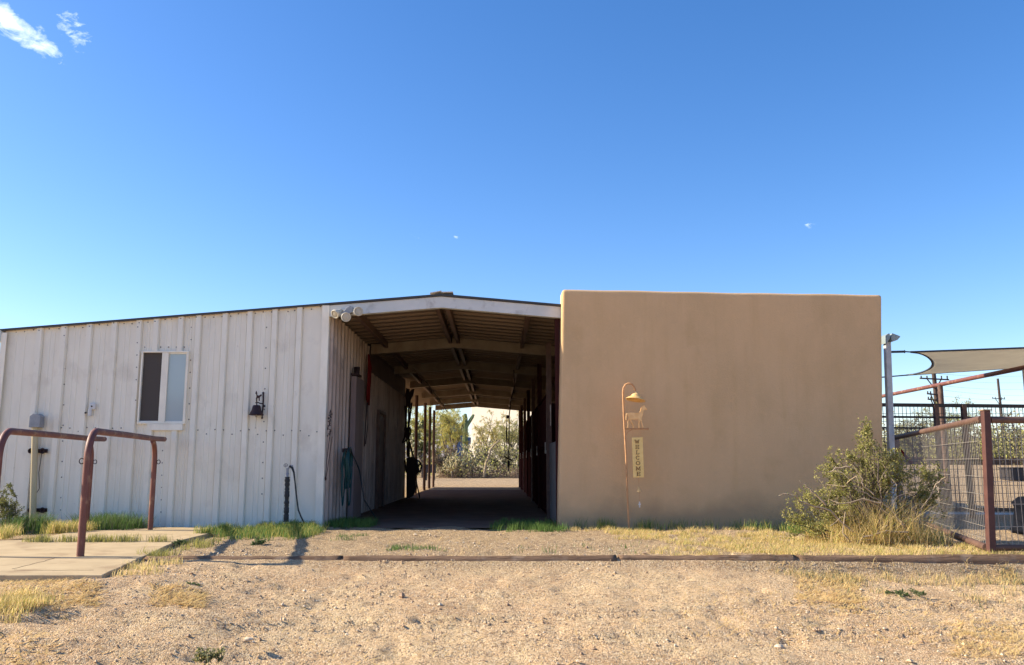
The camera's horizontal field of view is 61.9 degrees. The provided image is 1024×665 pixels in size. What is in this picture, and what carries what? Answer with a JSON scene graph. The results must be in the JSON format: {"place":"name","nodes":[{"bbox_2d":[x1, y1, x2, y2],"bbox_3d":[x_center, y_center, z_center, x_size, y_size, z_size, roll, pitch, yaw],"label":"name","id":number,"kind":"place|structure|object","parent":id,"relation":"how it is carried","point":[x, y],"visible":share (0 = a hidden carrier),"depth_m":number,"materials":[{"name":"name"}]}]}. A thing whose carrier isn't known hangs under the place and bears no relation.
{"place":"outdoors","nodes":[
{"label":"outdoors","id":0,"kind":"place"},
{"bbox_2d":[405,440,420,467],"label":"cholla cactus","id":1,"kind":"object","parent":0,"point":[418,451],"visible":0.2,"depth_m":58.08,"materials":[{"name":"green plant"}]},
{"bbox_2d":[426,464,436,479],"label":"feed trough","id":2,"kind":"object","parent":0,"point":[431,469],"visible":0.4,"depth_m":52.95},
{"bbox_2d":[325,515,569,532],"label":"grass","id":3,"kind":"structure","parent":0,"point":[537,525],"depth_m":13.46,"materials":[{"name":"green plant"}]},
{"bbox_2d":[0,465,1023,664],"bbox_3d":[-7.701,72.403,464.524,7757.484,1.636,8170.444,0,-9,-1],"label":"ground","id":4,"kind":"structure","parent":0,"point":[600,595],"depth_m":7.35,"materials":[{"name":"beige soil"}]},
{"bbox_2d":[0,482,28,523],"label":"bush","id":5,"kind":"object","parent":4,"relation":"on","point":[9,510],"visible":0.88,"depth_m":12.86,"materials":[{"name":"green plant"}]},
{"bbox_2d":[0,518,100,538],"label":"grass","id":6,"kind":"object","parent":4,"relation":"on","point":[7,532],"visible":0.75,"depth_m":12.15,"materials":[{"name":"yellow plant"}]},
{"bbox_2d":[0,510,155,533],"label":"wall weeds","id":7,"kind":"object","parent":4,"relation":"on","point":[114,521],"depth_m":12.88,"materials":[{"name":"green plant"}]},
{"bbox_2d":[0,555,186,623],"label":"slab edge grass","id":8,"kind":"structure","parent":4,"relation":"on","point":[10,601],"depth_m":6.74,"materials":[{"name":"yellow plant"}]},
{"bbox_2d":[0,527,211,581],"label":"concrete slab","id":9,"kind":"structure","parent":4,"relation":"on","point":[32,561],"depth_m":9.24,"materials":[{"name":"beige concrete"}]},
{"bbox_2d":[0,428,106,526],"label":"hitching rail","id":10,"kind":"object","parent":9,"relation":"on","point":[6,434],"visible":0.76,"depth_m":10.72,"materials":[{"name":"metal"}]},
{"bbox_2d":[76,428,166,556],"bbox_3d":[-5.056,2.028,11.324,0.144,1.419,4.561,2,-9,-12],"label":"hitching rail","id":11,"kind":"object","parent":9,"relation":"on","point":[85,485],"visible":0.94,"depth_m":9.29,"materials":[{"name":"metal"}]},
{"bbox_2d":[21,533,222,555],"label":"joint grass","id":12,"kind":"structure","parent":4,"relation":"on","point":[100,538],"depth_m":10.72,"materials":[{"name":"green plant"}]},
{"bbox_2d":[171,538,190,546],"bbox_3d":[-4.116,2.618,10.594,0.281,0.125,0.148,0,-9,-1],"label":"weed","id":13,"kind":"object","parent":4,"relation":"on","point":[177,543],"visible":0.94,"depth_m":10.58,"materials":[{"name":"green plant"}]},
{"bbox_2d":[191,646,224,664],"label":"weed","id":14,"kind":"object","parent":4,"relation":"on","point":[206,658],"visible":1,"depth_m":5.61,"materials":[{"name":"green plant"}]},
{"bbox_2d":[144,555,342,560],"bbox_3d":[-2.858,2.476,9.121,2.070,0.186,0.200,0,-9,-1],"label":"landscape timber","id":15,"kind":"object","parent":4,"relation":"on","point":[316,558],"visible":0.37,"depth_m":9.07,"materials":[{"name":"brown wood"}]},
{"bbox_2d":[244,637,252,641],"bbox_3d":[-1.889,2.202,6.120,0.060,0.031,0.049,5,-10,-30],"label":"rock","id":16,"kind":"object","parent":4,"relation":"on","point":[247,639],"visible":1,"depth_m":6.11,"materials":[{"name":"white stone"}]},
{"bbox_2d":[245,531,267,545],"bbox_3d":[-3.138,2.541,10.502,0.208,0.189,0.429,-4,-10,26],"label":"weed","id":17,"kind":"object","parent":4,"relation":"on","point":[257,541],"visible":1,"depth_m":10.52,"materials":[{"name":"green plant"}]},
{"bbox_2d":[193,518,328,541],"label":"corner grass","id":18,"kind":"structure","parent":4,"relation":"on","point":[293,529],"depth_m":12.10,"materials":[{"name":"green plant"}]},
{"bbox_2d":[0,290,560,526],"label":"barn","id":19,"kind":"structure","parent":4,"relation":"on","point":[187,386],"depth_m":13.99,"materials":[{"name":"white metal"}]},
{"bbox_2d":[28,414,47,521],"bbox_3d":[-7.567,2.198,13.592,0.378,1.799,0.136,0,-9,-1],"label":"junction box","id":20,"kind":"object","parent":19,"relation":"attached to","point":[36,421],"visible":0.95,"depth_m":13.59,"materials":[{"name":"metal"}]},
{"bbox_2d":[84,403,95,415],"bbox_3d":[-6.824,1.245,13.807,0.159,0.210,0.082,5,-10,-31],"label":"outlet cover","id":21,"kind":"object","parent":19,"relation":"attached to","point":[92,406],"visible":1,"depth_m":13.80,"materials":[{"name":"white plastic"}]},
{"bbox_2d":[137,351,189,429],"bbox_3d":[-5.676,0.945,13.904,0.769,1.293,0.096,0,-9,-1],"label":"window","id":22,"kind":"structure","parent":19,"relation":"in","point":[163,385],"depth_m":13.90,"materials":[{"name":"metal"}]},
{"bbox_2d":[249,391,264,428],"bbox_3d":[-4.123,1.248,13.771,0.236,0.611,0.236,0,-9,-1],"label":"dinner bell","id":23,"kind":"object","parent":19,"relation":"attached to","point":[256,410],"visible":1,"depth_m":13.75,"materials":[{"name":"metal"}]},
{"bbox_2d":[325,410,332,480],"bbox_3d":[-2.933,1.799,13.685,0.020,1.134,0.466,0,-9,-1],"label":"chain","id":24,"kind":"object","parent":19,"relation":"hanging from","point":[329,421],"visible":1,"depth_m":13.65,"materials":[{"name":"metal"}]},
{"bbox_2d":[331,306,362,321],"bbox_3d":[-2.690,-0.301,13.975,0.537,0.293,0.284,0,-9,-1],"label":"floodlight cluster","id":25,"kind":"object","parent":19,"relation":"attached to","point":[347,312],"visible":1,"depth_m":13.88,"materials":[{"name":"beige plastic"}]},
{"bbox_2d":[351,367,361,377],"bbox_3d":[-2.937,0.740,16.106,0.130,0.180,0.440,0,-9,-1],"label":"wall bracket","id":26,"kind":"object","parent":19,"relation":"attached to","point":[356,371],"depth_m":16.08,"materials":[{"name":"metal"}]},
{"bbox_2d":[341,447,376,523],"bbox_3d":[-2.606,2.611,14.647,0.591,1.282,0.867,0,-9,-1],"label":"garden hose","id":27,"kind":"object","parent":19,"relation":"hanging from","point":[347,463],"visible":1,"depth_m":14.49,"materials":[{"name":"teal rubber"}]},
{"bbox_2d":[364,354,371,445],"bbox_3d":[-2.975,1.398,17.648,0.069,1.911,0.530,0,-9,-1],"label":"red halter","id":28,"kind":"object","parent":19,"relation":"hanging from","point":[369,368],"visible":1,"depth_m":17.57,"materials":[{"name":"red fabric"}]},
{"bbox_2d":[375,409,385,508],"bbox_3d":[-3.051,2.941,19.833,0.070,2.225,1.150,0,-9,-1],"label":"door","id":29,"kind":"structure","parent":19,"relation":"in","point":[381,421],"depth_m":19.83,"materials":[{"name":"wood"}]},
{"bbox_2d":[402,388,422,498],"bbox_3d":[-2.894,3.263,24.770,0.632,3.326,0.350,0,-9,-1],"label":"tack rack","id":30,"kind":"object","parent":19,"relation":"attached to","point":[412,469],"visible":1,"depth_m":24.63,"materials":[{"name":"metal"}]},
{"bbox_2d":[414,367,447,411],"bbox_3d":[-2.109,1.657,23.234,0.085,0.588,7.510,0,-9,2],"label":"ceiling cord","id":31,"kind":"object","parent":19,"relation":"hanging from","point":[430,387],"visible":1,"depth_m":21.95,"materials":[{"name":"beige fabric"}]},
{"bbox_2d":[504,370,514,469],"bbox_3d":[-0.056,2.135,20.921,0.274,2.444,0.060,0,-9,-1],"label":"hanging chain","id":32,"kind":"object","parent":19,"relation":"hanging from","point":[508,458],"visible":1,"depth_m":20.87,"materials":[{"name":"metal"}]},
{"bbox_2d":[283,463,303,521],"bbox_3d":[-3.410,2.522,13.365,0.374,0.934,0.085,0,-9,-1],"label":"water hydrant","id":33,"kind":"object","parent":4,"relation":"on","point":[286,501],"visible":0.98,"depth_m":13.34,"materials":[{"name":"black metal"}]},
{"bbox_2d":[410,420,432,477],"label":"dark tree","id":34,"kind":"object","parent":4,"relation":"on","point":[420,447],"visible":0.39,"depth_m":62.32,"materials":[{"name":"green plant"}]},
{"bbox_2d":[407,407,457,451],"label":"palo verde tree","id":35,"kind":"object","parent":4,"relation":"on","point":[412,422],"visible":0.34,"depth_m":66.51,"materials":[{"name":"green plant"}]},
{"bbox_2d":[418,405,462,475],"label":"palo verde tree","id":36,"kind":"object","parent":4,"relation":"on","point":[439,442],"visible":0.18,"depth_m":73.97,"materials":[{"name":"green plant"}]},
{"bbox_2d":[331,490,554,527],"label":"breezeway floor","id":37,"kind":"structure","parent":4,"relation":"on","point":[458,508],"depth_m":18.42,"materials":[{"name":"grey concrete"}]},
{"bbox_2d":[427,441,468,475],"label":"brittle shrub","id":38,"kind":"object","parent":4,"relation":"on","point":[438,460],"visible":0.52,"depth_m":63.09,"materials":[{"name":"green plant"}]},
{"bbox_2d":[441,454,463,477],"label":"cholla cactus","id":39,"kind":"object","parent":4,"relation":"on","point":[449,467],"visible":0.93,"depth_m":60.70,"materials":[{"name":"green plant"}]},
{"bbox_2d":[434,409,470,471],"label":"palo verde tree","id":40,"kind":"object","parent":4,"relation":"on","point":[454,437],"visible":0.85,"depth_m":71.51,"materials":[{"name":"green plant"}]},
{"bbox_2d":[446,446,476,477],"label":"bush","id":41,"kind":"object","parent":4,"relation":"on","point":[464,461],"visible":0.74,"depth_m":62.03,"materials":[{"name":"green plant"}]},
{"bbox_2d":[462,414,473,474],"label":"saguaro","id":42,"kind":"object","parent":4,"relation":"on","point":[467,422],"visible":0.45,"depth_m":79.32,"materials":[{"name":"green plant"}]},
{"bbox_2d":[458,439,484,472],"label":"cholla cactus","id":43,"kind":"object","parent":4,"relation":"on","point":[477,449],"visible":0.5,"depth_m":64.13,"materials":[{"name":"green plant"}]},
{"bbox_2d":[438,464,518,477],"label":"brush pile","id":44,"kind":"object","parent":4,"relation":"on","point":[490,475],"visible":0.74,"depth_m":62.08,"materials":[{"name":"green plant"}]},
{"bbox_2d":[343,555,616,560],"bbox_3d":[-0.337,2.482,9.154,2.913,0.186,0.200,0,-9,-1],"label":"landscape timber","id":45,"kind":"object","parent":4,"relation":"on","point":[487,558],"visible":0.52,"depth_m":9.09,"materials":[{"name":"brown wood"}]},
{"bbox_2d":[471,409,502,473],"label":"mesquite tree","id":46,"kind":"object","parent":4,"relation":"on","point":[479,431],"visible":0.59,"depth_m":81.75,"materials":[{"name":"green plant"}]},
{"bbox_2d":[483,439,500,476],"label":"bent trunk tree","id":47,"kind":"object","parent":4,"relation":"on","point":[485,466],"visible":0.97,"depth_m":60.88,"materials":[{"name":"brown plant"}]},
{"bbox_2d":[330,532,661,553],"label":"pad tufts","id":48,"kind":"object","parent":4,"relation":"on","point":[395,547],"visible":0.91,"depth_m":10.15,"materials":[{"name":"green plant"}]},
{"bbox_2d":[478,439,518,471],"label":"brittle shrub","id":49,"kind":"object","parent":4,"relation":"on","point":[505,461],"visible":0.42,"depth_m":64.59,"materials":[{"name":"green plant"}]},
{"bbox_2d":[469,407,530,473],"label":"house","id":50,"kind":"structure","parent":4,"relation":"on","point":[478,412],"depth_m":93.05,"materials":[{"name":"white paint"}]},
{"bbox_2d":[482,410,518,464],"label":"mesquite tree","id":51,"kind":"object","parent":4,"relation":"on","point":[496,437],"visible":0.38,"depth_m":75.33,"materials":[{"name":"green plant"}]},
{"bbox_2d":[496,420,518,465],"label":"mesquite tree","id":52,"kind":"object","parent":4,"relation":"on","point":[503,435],"visible":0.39,"depth_m":65.79,"materials":[{"name":"green plant"}]},
{"bbox_2d":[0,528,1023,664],"bbox_3d":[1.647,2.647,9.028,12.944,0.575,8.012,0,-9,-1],"label":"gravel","id":53,"kind":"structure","parent":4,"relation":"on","point":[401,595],"depth_m":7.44,"materials":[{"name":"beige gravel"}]},
{"bbox_2d":[0,530,1023,664],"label":"straw","id":54,"kind":"object","parent":4,"relation":"on","point":[797,598],"visible":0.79,"depth_m":7.08,"materials":[{"name":"yellow plant"}]},
{"bbox_2d":[622,382,648,527],"bbox_3d":[1.940,1.936,13.304,0.325,2.324,0.309,-8,-12,40],"label":"welcome stake","id":55,"kind":"object","parent":4,"relation":"on","point":[637,456],"visible":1,"depth_m":13.33,"materials":[{"name":"gold metal"}]},
{"bbox_2d":[617,554,796,560],"bbox_3d":[2.100,2.490,9.206,1.904,0.184,0.201,0,-9,-1],"label":"landscape timber","id":56,"kind":"object","parent":4,"relation":"on","point":[766,557],"visible":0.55,"depth_m":9.14,"materials":[{"name":"brown wood"}]},
{"bbox_2d":[405,410,1023,477],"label":"desert scrub","id":57,"kind":"object","parent":4,"relation":"on","point":[995,448],"visible":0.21,"depth_m":52.15,"materials":[{"name":"green plant"}]},
{"bbox_2d":[573,516,859,535],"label":"green grass","id":58,"kind":"structure","parent":4,"relation":"on","point":[649,524],"depth_m":13.12,"materials":[{"name":"green plant"}]},
{"bbox_2d":[557,290,882,528],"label":"stucco building","id":59,"kind":"structure","parent":4,"relation":"on","point":[755,404],"depth_m":13.80,"materials":[{"name":"beige paint"}]},
{"bbox_2d":[774,644,783,647],"bbox_3d":[2.035,2.393,6.503,0.063,0.035,0.055,5,-10,-30],"label":"rock","id":60,"kind":"object","parent":4,"relation":"on","point":[779,646],"visible":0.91,"depth_m":6.49,"materials":[{"name":"white stone"}]},
{"bbox_2d":[567,524,1023,561],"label":"dry grass","id":61,"kind":"structure","parent":4,"relation":"on","point":[784,548],"depth_m":10.36,"materials":[{"name":"yellow plant"}]},
{"bbox_2d":[779,414,948,544],"bbox_3d":[4.661,1.968,11.068,2.583,1.825,1.152,0,-9,-1],"label":"creosote bush","id":62,"kind":"object","parent":4,"relation":"on","point":[872,489],"visible":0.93,"depth_m":11.07,"materials":[{"name":"green plant"}]},
{"bbox_2d":[783,494,962,546],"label":"tall dry grass","id":63,"kind":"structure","parent":4,"relation":"on","point":[858,534],"depth_m":10.71,"materials":[{"name":"plant"}]},
{"bbox_2d":[881,333,899,509],"bbox_3d":[6.389,1.642,14.260,0.312,3.261,0.240,0,-9,-1],"label":"light pole","id":64,"kind":"object","parent":4,"relation":"on","point":[887,339],"visible":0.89,"depth_m":14.34,"materials":[{"name":"metal"}]},
{"bbox_2d":[882,347,1023,377],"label":"shade sail","id":65,"kind":"object","parent":64,"relation":"attached to","point":[959,360],"visible":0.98,"depth_m":15.75,"materials":[{"name":"grey fabric"}]},
{"bbox_2d":[767,553,1023,611],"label":"dry grass","id":66,"kind":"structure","parent":4,"relation":"on","point":[975,598],"depth_m":8.72,"materials":[{"name":"beige plant"}]},
{"bbox_2d":[885,588,926,598],"bbox_3d":[3.714,2.455,8.054,0.328,0.085,0.254,3,-9,-19],"label":"weed","id":67,"kind":"object","parent":4,"relation":"on","point":[900,593],"visible":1,"depth_m":8.02,"materials":[{"name":"green plant"}]},
{"bbox_2d":[795,554,1023,563],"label":"landscape timber","id":68,"kind":"object","parent":4,"relation":"on","point":[977,558],"visible":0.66,"depth_m":9.16,"materials":[{"name":"brown wood"}]},
{"bbox_2d":[894,414,948,456],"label":"desert tree","id":69,"kind":"object","parent":4,"relation":"on","point":[913,425],"visible":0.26,"depth_m":45.85,"materials":[{"name":"green plant"}]},
{"bbox_2d":[920,374,948,415],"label":"utility pole","id":70,"kind":"object","parent":4,"relation":"on","point":[934,379],"visible":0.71,"depth_m":58.46,"materials":[{"name":"brown wood"}]},
{"bbox_2d":[912,396,980,456],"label":"desert tree","id":71,"kind":"object","parent":4,"relation":"on","point":[969,415],"visible":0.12,"depth_m":47.05,"materials":[{"name":"green plant"}]},
{"bbox_2d":[882,403,1023,518],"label":"pen fence","id":72,"kind":"object","parent":4,"relation":"on","point":[936,417],"visible":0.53,"depth_m":16.23,"materials":[{"name":"metal"}]},
{"bbox_2d":[882,365,1023,506],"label":"pipe frame","id":73,"kind":"object","parent":4,"relation":"on","point":[940,385],"visible":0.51,"depth_m":20.30,"materials":[{"name":"paint"}]},
{"bbox_2d":[882,457,1023,464],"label":"wall","id":74,"kind":"structure","parent":4,"relation":"on","point":[1002,462],"depth_m":43.92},
{"bbox_2d":[894,409,1023,552],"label":"fence","id":75,"kind":"object","parent":4,"relation":"on","point":[985,419],"visible":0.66,"depth_m":10.15,"materials":[{"name":"brown metal"}]},
{"bbox_2d":[992,378,1004,427],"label":"utility pole","id":76,"kind":"object","parent":4,"relation":"on","point":[999,398],"visible":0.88,"depth_m":110.93,"materials":[{"name":"brown wood"}]},
{"bbox_2d":[994,409,1023,455],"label":"bare tree","id":77,"kind":"object","parent":4,"relation":"on","point":[1010,434],"visible":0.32,"depth_m":45.03,"materials":[{"name":"green plant"}]},
{"bbox_2d":[998,467,1023,479],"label":"water trough","id":78,"kind":"object","parent":4,"relation":"on","point":[1009,474],"visible":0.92,"depth_m":29.53,"materials":[{"name":"grey metal"}]},
{"bbox_2d":[1009,496,1023,533],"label":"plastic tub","id":79,"kind":"object","parent":4,"relation":"on","point":[1018,513],"visible":0.82,"depth_m":12.42,"materials":[{"name":"black plastic"}]},
{"bbox_2d":[0,0,1023,441],"label":"sky","id":80,"kind":"structure","parent":0,"point":[158,157],"materials":[{"name":"blue"}]},
{"bbox_2d":[405,417,980,459],"bbox_3d":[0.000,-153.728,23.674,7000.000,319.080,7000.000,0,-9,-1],"label":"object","id":81,"kind":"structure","parent":0,"point":[459,445],"depth_m":2875.24,"materials":[{"name":"green plant"}]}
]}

